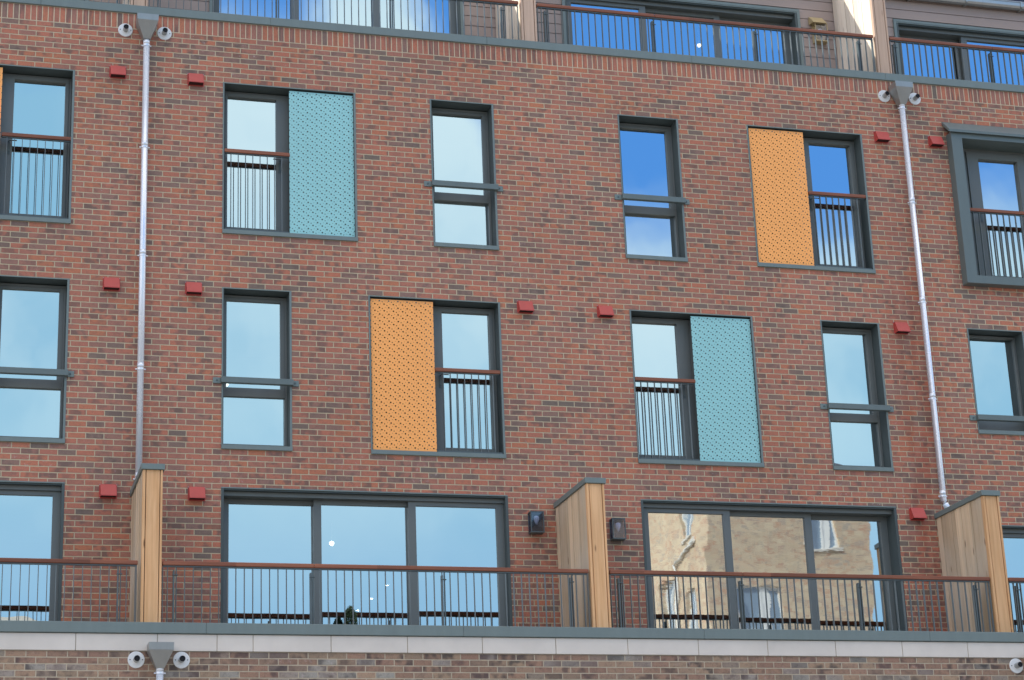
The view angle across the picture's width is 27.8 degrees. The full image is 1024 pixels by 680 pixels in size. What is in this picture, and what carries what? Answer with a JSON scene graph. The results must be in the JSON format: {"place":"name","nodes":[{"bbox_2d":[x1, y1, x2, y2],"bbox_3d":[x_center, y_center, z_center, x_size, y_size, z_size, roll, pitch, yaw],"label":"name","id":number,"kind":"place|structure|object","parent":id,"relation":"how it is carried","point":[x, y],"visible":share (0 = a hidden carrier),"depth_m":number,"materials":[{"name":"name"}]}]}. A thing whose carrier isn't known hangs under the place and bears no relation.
{"place":"outdoors","nodes":[
{"label":"outdoors","id":0,"kind":"place"},
{"label":"ground","id":1,"kind":"structure","parent":0,"visible":0},
{"bbox_2d":[0,0,1023,679],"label":"apartment building","id":2,"kind":"structure","parent":1,"relation":"on","point":[564,142],"depth_m":27.75,"materials":[{"name":"red brick"}]},
{"bbox_2d":[0,67,2,123],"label":"perforated shutter","id":3,"kind":"object","parent":2,"relation":"on","point":[1,71],"visible":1,"depth_m":26.93,"materials":[{"name":"orange metal"}]},
{"bbox_2d":[0,480,64,620],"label":"balcony door","id":4,"kind":"structure","parent":2,"relation":"in","point":[31,512],"depth_m":25.32,"materials":[{"name":"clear glass"}]},
{"bbox_2d":[0,275,69,443],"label":"window","id":5,"kind":"structure","parent":2,"relation":"in","point":[34,319],"depth_m":26.16,"materials":[{"name":"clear glass"}]},
{"bbox_2d":[0,132,70,218],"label":"juliet railing","id":6,"kind":"object","parent":2,"relation":"on","point":[30,137],"visible":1,"depth_m":26.74,"materials":[{"name":"grey metal"}]},
{"bbox_2d":[0,367,73,376],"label":"guard bar","id":7,"kind":"object","parent":2,"relation":"attached to","point":[36,371],"visible":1,"depth_m":25.80,"materials":[{"name":"paint"}]},
{"bbox_2d":[0,64,74,223],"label":"window","id":8,"kind":"structure","parent":2,"relation":"in","point":[37,104],"depth_m":27.05,"materials":[{"name":"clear glass"}]},
{"bbox_2d":[0,558,137,621],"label":"balcony railing","id":9,"kind":"object","parent":2,"relation":"on","point":[70,562],"visible":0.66,"depth_m":23.89,"materials":[{"name":"grey metal"}]},
{"bbox_2d":[99,484,116,498],"bbox_3d":[-4.997,1.862,25.592,0.220,0.184,0.110,3,-19,-15],"label":"vent cowl","id":10,"kind":"object","parent":2,"relation":"attached to","point":[107,491],"visible":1,"depth_m":25.59,"materials":[{"name":"red paint"}]},
{"bbox_2d":[103,277,119,291],"bbox_3d":[-5.119,-0.730,26.432,0.220,0.184,0.110,3,-19,-15],"label":"vent cowl","id":11,"kind":"object","parent":2,"relation":"attached to","point":[111,284],"visible":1,"depth_m":26.42,"materials":[{"name":"red paint"}]},
{"bbox_2d":[109,65,125,78],"bbox_3d":[-5.214,-3.566,27.362,0.220,0.184,0.110,3,-19,-15],"label":"vent cowl","id":12,"kind":"object","parent":2,"relation":"attached to","point":[117,72],"visible":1,"depth_m":27.36,"materials":[{"name":"red paint"}]},
{"bbox_2d":[118,23,132,36],"bbox_3d":[-5.153,-4.158,27.577,0.191,0.191,0.114,3,-19,-15],"label":"overflow spout","id":13,"kind":"object","parent":2,"relation":"attached to","point":[125,30],"visible":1,"depth_m":27.60,"materials":[{"name":"white paint"}]},
{"bbox_2d":[122,0,147,5],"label":"timber divider","id":14,"kind":"object","parent":2,"relation":"on","point":[139,2],"visible":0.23,"depth_m":27.91,"materials":[{"name":"beige wood"}]},
{"bbox_2d":[128,651,144,667],"bbox_3d":[-4.261,3.621,23.459,0.191,0.191,0.114,3,-19,-15],"label":"overflow spout","id":15,"kind":"object","parent":2,"relation":"attached to","point":[136,659],"visible":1,"depth_m":23.49,"materials":[{"name":"white paint"}]},
{"bbox_2d":[133,13,158,479],"bbox_3d":[-4.755,-1.224,26.635,0.284,6.500,0.239,3,-19,-15],"label":"downpipe","id":16,"kind":"object","parent":2,"relation":"attached to","point":[146,25],"visible":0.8,"depth_m":26.73,"materials":[{"name":"metal"}]},
{"bbox_2d":[129,463,164,621],"bbox_3d":[-4.399,2.597,24.824,0.278,1.942,1.378,3,-19,-15],"label":"timber divider","id":17,"kind":"object","parent":2,"relation":"on","point":[146,492],"visible":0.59,"depth_m":24.33,"materials":[{"name":"brown wood"}]},
{"bbox_2d":[147,642,173,679],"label":"downpipe","id":18,"kind":"object","parent":2,"relation":"attached to","point":[159,654],"visible":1,"depth_m":23.41,"materials":[{"name":"metal"}]},
{"bbox_2d":[157,27,171,39],"bbox_3d":[-4.655,-4.133,27.715,0.191,0.191,0.114,3,-19,-15],"label":"overflow spout","id":19,"kind":"object","parent":2,"relation":"attached to","point":[164,33],"visible":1,"depth_m":27.74,"materials":[{"name":"white paint"}]},
{"bbox_2d":[173,652,189,667],"bbox_3d":[-3.768,3.646,23.595,0.191,0.191,0.114,3,-19,-15],"label":"overflow spout","id":20,"kind":"object","parent":2,"relation":"attached to","point":[181,659],"visible":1,"depth_m":23.62,"materials":[{"name":"white paint"}]},
{"bbox_2d":[185,282,201,295],"bbox_3d":[-4.109,-0.678,26.711,0.220,0.184,0.110,3,-19,-15],"label":"vent cowl","id":21,"kind":"object","parent":2,"relation":"attached to","point":[193,288],"visible":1,"depth_m":26.70,"materials":[{"name":"red paint"}]},
{"bbox_2d":[187,73,203,86],"bbox_3d":[-4.223,-3.498,27.630,0.220,0.184,0.110,3,-19,-15],"label":"vent cowl","id":22,"kind":"object","parent":2,"relation":"attached to","point":[194,79],"visible":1,"depth_m":27.62,"materials":[{"name":"red paint"}]},
{"bbox_2d":[188,486,205,500],"bbox_3d":[-3.943,1.915,25.884,0.220,0.184,0.110,3,-19,-15],"label":"vent cowl","id":23,"kind":"object","parent":2,"relation":"attached to","point":[196,493],"visible":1,"depth_m":25.88,"materials":[{"name":"red paint"}]},
{"bbox_2d":[213,376,298,386],"bbox_3d":[-3.285,0.532,26.563,1.110,0.078,0.074,3,-19,-15],"label":"guard bar","id":24,"kind":"object","parent":2,"relation":"attached to","point":[256,381],"visible":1,"depth_m":26.53,"materials":[{"name":"paint"}]},
{"bbox_2d":[224,148,289,232],"bbox_3d":[-3.389,-1.973,27.453,0.875,1.153,0.070,3,-19,-15],"label":"juliet railing","id":25,"kind":"object","parent":2,"relation":"on","point":[252,153],"visible":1,"depth_m":27.50,"materials":[{"name":"grey metal"}]},
{"bbox_2d":[221,287,292,450],"bbox_3d":[-3.324,0.408,26.771,0.910,2.175,0.303,3,-19,-15],"label":"window","id":26,"kind":"structure","parent":2,"relation":"in","point":[257,331],"depth_m":26.89,"materials":[{"name":"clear glass"}]},
{"bbox_2d":[222,82,357,241],"bbox_3d":[-3.005,-2.350,27.796,1.810,2.175,0.303,3,-19,-15],"label":"window","id":27,"kind":"structure","parent":2,"relation":"in","point":[251,121],"depth_m":27.84,"materials":[{"name":"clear glass"}]},
{"bbox_2d":[289,91,354,236],"bbox_3d":[-2.565,-2.369,27.839,0.880,2.086,0.031,3,-19,-15],"label":"perforated shutter","id":28,"kind":"object","parent":2,"relation":"on","point":[313,163],"visible":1,"depth_m":27.82,"materials":[{"name":"teal metal"}]},
{"bbox_2d":[149,0,518,39],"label":"balcony railing","id":29,"kind":"object","parent":2,"relation":"on","point":[504,3],"visible":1,"depth_m":29.04,"materials":[{"name":"grey metal"}]},
{"bbox_2d":[209,0,463,34],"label":"balcony door","id":30,"kind":"structure","parent":2,"relation":"in","point":[224,3],"depth_m":30.45,"materials":[{"name":"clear glass"}]},
{"bbox_2d":[343,605,358,624],"bbox_3d":[-2.007,3.607,25.745,0.197,0.629,0.234,14,-24,-40],"label":"potted shrub","id":31,"kind":"object","parent":2,"relation":"on","point":[349,613],"visible":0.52,"depth_m":25.75,"materials":[{"name":"green plant"}]},
{"bbox_2d":[220,487,512,625],"bbox_3d":[-1.868,3.006,26.379,3.750,2.125,0.366,3,-19,-15],"label":"balcony door","id":32,"kind":"structure","parent":2,"relation":"in","point":[259,525],"depth_m":26.47,"materials":[{"name":"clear glass"}]},
{"bbox_2d":[161,561,589,626],"bbox_3d":[-1.568,3.112,24.821,5.238,0.815,0.086,3,-19,-15],"label":"balcony railing","id":33,"kind":"object","parent":2,"relation":"on","point":[346,567],"visible":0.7,"depth_m":24.88,"materials":[{"name":"brown metal"}]},
{"bbox_2d":[370,299,436,451],"bbox_3d":[-1.435,0.461,27.216,0.855,2.086,0.031,3,-19,-15],"label":"perforated shutter","id":34,"kind":"object","parent":2,"relation":"on","point":[389,303],"visible":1,"depth_m":27.20,"materials":[{"name":"orange metal"}]},
{"bbox_2d":[368,295,505,458],"bbox_3d":[-1.026,0.523,27.407,1.810,2.175,0.303,3,-19,-15],"label":"window","id":35,"kind":"structure","parent":2,"relation":"in","point":[468,337],"depth_m":27.61,"materials":[{"name":"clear glass"}]},
{"bbox_2d":[424,180,502,191],"bbox_3d":[-0.653,-2.110,28.229,1.110,0.078,0.074,3,-19,-15],"label":"guard bar","id":36,"kind":"object","parent":2,"relation":"attached to","point":[465,185],"visible":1,"depth_m":28.19,"materials":[{"name":"paint"}]},
{"bbox_2d":[430,99,498,250],"bbox_3d":[-0.692,-2.234,28.436,0.910,2.175,0.303,3,-19,-15],"label":"window","id":37,"kind":"structure","parent":2,"relation":"in","point":[462,140],"depth_m":28.57,"materials":[{"name":"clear glass"}]},
{"bbox_2d":[435,368,502,453],"bbox_3d":[-0.570,0.941,27.297,0.890,1.153,0.070,3,-19,-15],"label":"juliet railing","id":38,"kind":"object","parent":2,"relation":"on","point":[471,372],"visible":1,"depth_m":27.33,"materials":[{"name":"grey metal"}]},
{"bbox_2d":[495,0,536,40],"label":"timber divider","id":39,"kind":"object","parent":2,"relation":"on","point":[527,20],"visible":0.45,"depth_m":29.52,"materials":[{"name":"beige wood"}]},
{"bbox_2d":[517,301,533,313],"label":"vent cowl","id":40,"kind":"object","parent":2,"relation":"attached to","point":[525,307],"visible":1,"depth_m":27.89,"materials":[{"name":"red paint"}]},
{"bbox_2d":[528,511,544,534],"bbox_3d":[0.316,2.384,26.968,0.184,0.284,0.124,3,-19,-15],"label":"wall lantern","id":41,"kind":"object","parent":2,"relation":"attached to","point":[534,522],"depth_m":26.98,"materials":[{"name":"paint"}]},
{"bbox_2d":[553,477,611,627],"bbox_3d":[0.900,2.862,26.291,0.278,1.942,1.378,3,-19,-15],"label":"timber divider","id":42,"kind":"object","parent":2,"relation":"on","point":[581,526],"visible":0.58,"depth_m":25.92,"materials":[{"name":"brown wood"}]},
{"bbox_2d":[597,305,613,318],"bbox_3d":[1.281,-0.400,28.201,0.220,0.184,0.110,3,-19,-15],"label":"vent cowl","id":43,"kind":"object","parent":2,"relation":"attached to","point":[603,311],"visible":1,"depth_m":28.19,"materials":[{"name":"red paint"}]},
{"bbox_2d":[609,518,625,540],"bbox_3d":[1.394,2.497,27.247,0.184,0.284,0.124,3,-19,-15],"label":"wall lantern","id":44,"kind":"object","parent":2,"relation":"attached to","point":[616,528],"depth_m":27.25,"materials":[{"name":"paint"}]},
{"bbox_2d":[614,193,689,204],"bbox_3d":[1.975,-1.978,28.956,1.110,0.078,0.074,3,-19,-15],"label":"guard bar","id":45,"kind":"object","parent":2,"relation":"attached to","point":[654,198],"visible":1,"depth_m":28.92,"materials":[{"name":"paint"}]},
{"bbox_2d":[617,114,687,261],"bbox_3d":[1.936,-2.102,29.164,0.910,2.175,0.303,3,-19,-15],"label":"window","id":46,"kind":"structure","parent":2,"relation":"in","point":[650,160],"depth_m":29.30,"materials":[{"name":"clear glass"}]},
{"bbox_2d":[635,377,699,460],"bbox_3d":[2.104,1.075,28.038,0.876,1.153,0.070,3,-19,-15],"label":"juliet railing","id":47,"kind":"object","parent":2,"relation":"on","point":[647,380],"visible":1,"depth_m":28.07,"materials":[{"name":"grey metal"}]},
{"bbox_2d":[561,0,803,65],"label":"balcony door","id":48,"kind":"structure","parent":2,"relation":"in","point":[702,9],"depth_m":31.88,"materials":[{"name":"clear glass"}]},
{"bbox_2d":[629,310,764,466],"bbox_3d":[2.489,0.699,28.380,1.810,2.175,0.303,3,-19,-15],"label":"window","id":49,"kind":"structure","parent":2,"relation":"in","point":[661,348],"depth_m":28.44,"materials":[{"name":"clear glass"}]},
{"bbox_2d":[536,3,875,71],"bbox_3d":[2.887,-4.351,30.195,5.248,0.705,0.086,3,-19,-15],"label":"balcony railing","id":50,"kind":"object","parent":2,"relation":"on","point":[706,22],"visible":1,"depth_m":30.23,"materials":[{"name":"brown metal"}]},
{"bbox_2d":[690,316,760,462],"bbox_3d":[2.928,0.679,28.424,0.880,2.086,0.031,3,-19,-15],"label":"perforated shutter","id":51,"kind":"object","parent":2,"relation":"on","point":[711,386],"visible":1,"depth_m":28.40,"materials":[{"name":"teal metal"}]},
{"bbox_2d":[641,499,907,630],"bbox_3d":[3.500,3.275,27.866,3.727,2.125,0.366,3,-19,-15],"label":"balcony door","id":52,"kind":"structure","parent":2,"relation":"in","point":[679,535],"depth_m":27.98,"materials":[{"name":"clear glass"}]},
{"bbox_2d":[748,128,813,265],"bbox_3d":[3.847,-2.048,29.615,0.855,2.086,0.031,3,-19,-15],"label":"perforated shutter","id":53,"kind":"object","parent":2,"relation":"on","point":[798,136],"visible":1,"depth_m":29.60,"materials":[{"name":"orange metal"}]},
{"bbox_2d":[609,570,994,631],"bbox_3d":[3.743,3.378,26.292,5.241,0.815,0.086,3,-19,-15],"label":"balcony railing","id":54,"kind":"object","parent":2,"relation":"on","point":[764,576],"visible":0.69,"depth_m":26.32,"materials":[{"name":"brown metal"}]},
{"bbox_2d":[746,125,875,273],"bbox_3d":[4.256,-1.986,29.806,1.810,2.175,0.303,3,-19,-15],"label":"window","id":55,"kind":"structure","parent":2,"relation":"in","point":[833,165],"depth_m":30.03,"materials":[{"name":"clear glass"}]},
{"bbox_2d":[808,17,827,44],"bbox_3d":[4.786,-4.850,32.234,0.255,0.450,0.169,3,-19,-15],"label":"hooded wall lamp","id":56,"kind":"object","parent":2,"relation":"attached to","point":[818,23],"visible":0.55,"depth_m":32.25,"materials":[{"name":"metal"}]},
{"bbox_2d":[808,191,871,268],"bbox_3d":[4.714,-1.567,29.697,0.890,1.153,0.070,3,-19,-15],"label":"juliet railing","id":57,"kind":"object","parent":2,"relation":"on","point":[844,196],"visible":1,"depth_m":29.72,"materials":[{"name":"grey metal"}]},
{"bbox_2d":[820,403,893,411],"bbox_3d":[4.822,0.938,28.808,1.110,0.078,0.074,3,-19,-15],"label":"guard bar","id":58,"kind":"object","parent":2,"relation":"attached to","point":[861,407],"visible":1,"depth_m":28.77,"materials":[{"name":"paint"}]},
{"bbox_2d":[820,320,893,471],"bbox_3d":[4.783,0.814,29.015,0.910,2.175,0.303,3,-19,-15],"label":"window","id":59,"kind":"structure","parent":2,"relation":"in","point":[852,358],"depth_m":29.14,"materials":[{"name":"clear glass"}]},
{"bbox_2d":[832,0,891,73],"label":"timber divider","id":60,"kind":"object","parent":2,"relation":"on","point":[868,17],"visible":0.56,"depth_m":31.34,"materials":[{"name":"beige wood"}]},
{"bbox_2d":[873,131,890,143],"bbox_3d":[5.430,-2.992,30.295,0.220,0.184,0.110,3,-19,-15],"label":"vent cowl","id":61,"kind":"object","parent":2,"relation":"attached to","point":[881,137],"visible":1,"depth_m":30.29,"materials":[{"name":"red paint"}]},
{"bbox_2d":[878,90,889,101],"bbox_3d":[5.521,-3.624,30.532,0.191,0.191,0.114,3,-19,-15],"label":"overflow spout","id":62,"kind":"object","parent":2,"relation":"attached to","point":[883,95],"visible":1,"depth_m":30.55,"materials":[{"name":"white paint"}]},
{"bbox_2d":[893,322,910,334],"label":"vent cowl","id":63,"kind":"object","parent":2,"relation":"attached to","point":[902,328],"visible":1,"depth_m":29.37,"materials":[{"name":"red paint"}]},
{"bbox_2d":[909,93,920,104],"bbox_3d":[5.997,-3.600,30.664,0.191,0.191,0.114,3,-19,-15],"label":"overflow spout","id":64,"kind":"object","parent":2,"relation":"attached to","point":[914,98],"visible":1,"depth_m":30.69,"materials":[{"name":"white paint"}]},
{"bbox_2d":[909,508,926,520],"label":"vent cowl","id":65,"kind":"object","parent":2,"relation":"attached to","point":[917,514],"visible":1,"depth_m":28.52,"materials":[{"name":"red paint"}]},
{"bbox_2d":[888,80,949,508],"bbox_3d":[5.872,-0.702,29.581,0.284,6.479,0.239,3,-19,-15],"label":"downpipe","id":66,"kind":"object","parent":2,"relation":"attached to","point":[899,91],"visible":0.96,"depth_m":29.66,"materials":[{"name":"metal"}]},
{"bbox_2d":[928,136,944,147],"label":"vent cowl","id":67,"kind":"object","parent":2,"relation":"attached to","point":[935,141],"visible":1,"depth_m":30.52,"materials":[{"name":"red paint"}]},
{"bbox_2d":[889,37,1023,84],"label":"balcony railing","id":68,"kind":"object","parent":2,"relation":"on","point":[949,45],"visible":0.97,"depth_m":31.28,"materials":[{"name":"grey metal"}]},
{"bbox_2d":[892,19,1023,84],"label":"balcony door","id":69,"kind":"structure","parent":2,"relation":"in","point":[910,29],"depth_m":33.11,"materials":[{"name":"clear glass"}]},
{"bbox_2d":[934,490,1013,631],"bbox_3d":[6.207,3.128,27.761,0.279,1.942,1.378,3,-19,-15],"label":"timber divider","id":70,"kind":"object","parent":2,"relation":"on","point":[970,537],"visible":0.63,"depth_m":27.51,"materials":[{"name":"brown wood"}]},
{"bbox_2d":[941,122,1023,288],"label":"window","id":71,"kind":"structure","parent":2,"relation":"in","point":[987,171],"depth_m":30.69,"materials":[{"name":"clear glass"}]},
{"bbox_2d":[967,328,1023,435],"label":"window","id":72,"kind":"structure","parent":2,"relation":"in","point":[997,363],"depth_m":29.89,"materials":[{"name":"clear glass"}]},
{"bbox_2d":[969,414,1023,422],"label":"guard bar","id":73,"kind":"object","parent":2,"relation":"attached to","point":[998,418],"visible":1,"depth_m":29.32,"materials":[{"name":"paint"}]},
{"bbox_2d":[970,208,1023,277],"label":"juliet railing","id":74,"kind":"object","parent":2,"relation":"attached to","point":[979,211],"visible":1,"depth_m":30.28,"materials":[{"name":"grey metal"}]},
{"bbox_2d":[1002,525,1023,631],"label":"balcony door","id":75,"kind":"structure","parent":2,"relation":"in","point":[1013,535],"depth_m":28.94,"materials":[{"name":"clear glass"}]},
{"bbox_2d":[1008,577,1023,631],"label":"balcony railing","id":76,"kind":"object","parent":2,"relation":"on","point":[1013,580],"visible":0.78,"depth_m":27.11,"materials":[{"name":"grey metal"}]},
{"bbox_2d":[1009,658,1022,672],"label":"overflow spout","id":77,"kind":"object","parent":2,"relation":"attached to","point":[1015,665],"visible":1,"depth_m":26.45,"materials":[{"name":"white paint"}]}
]}

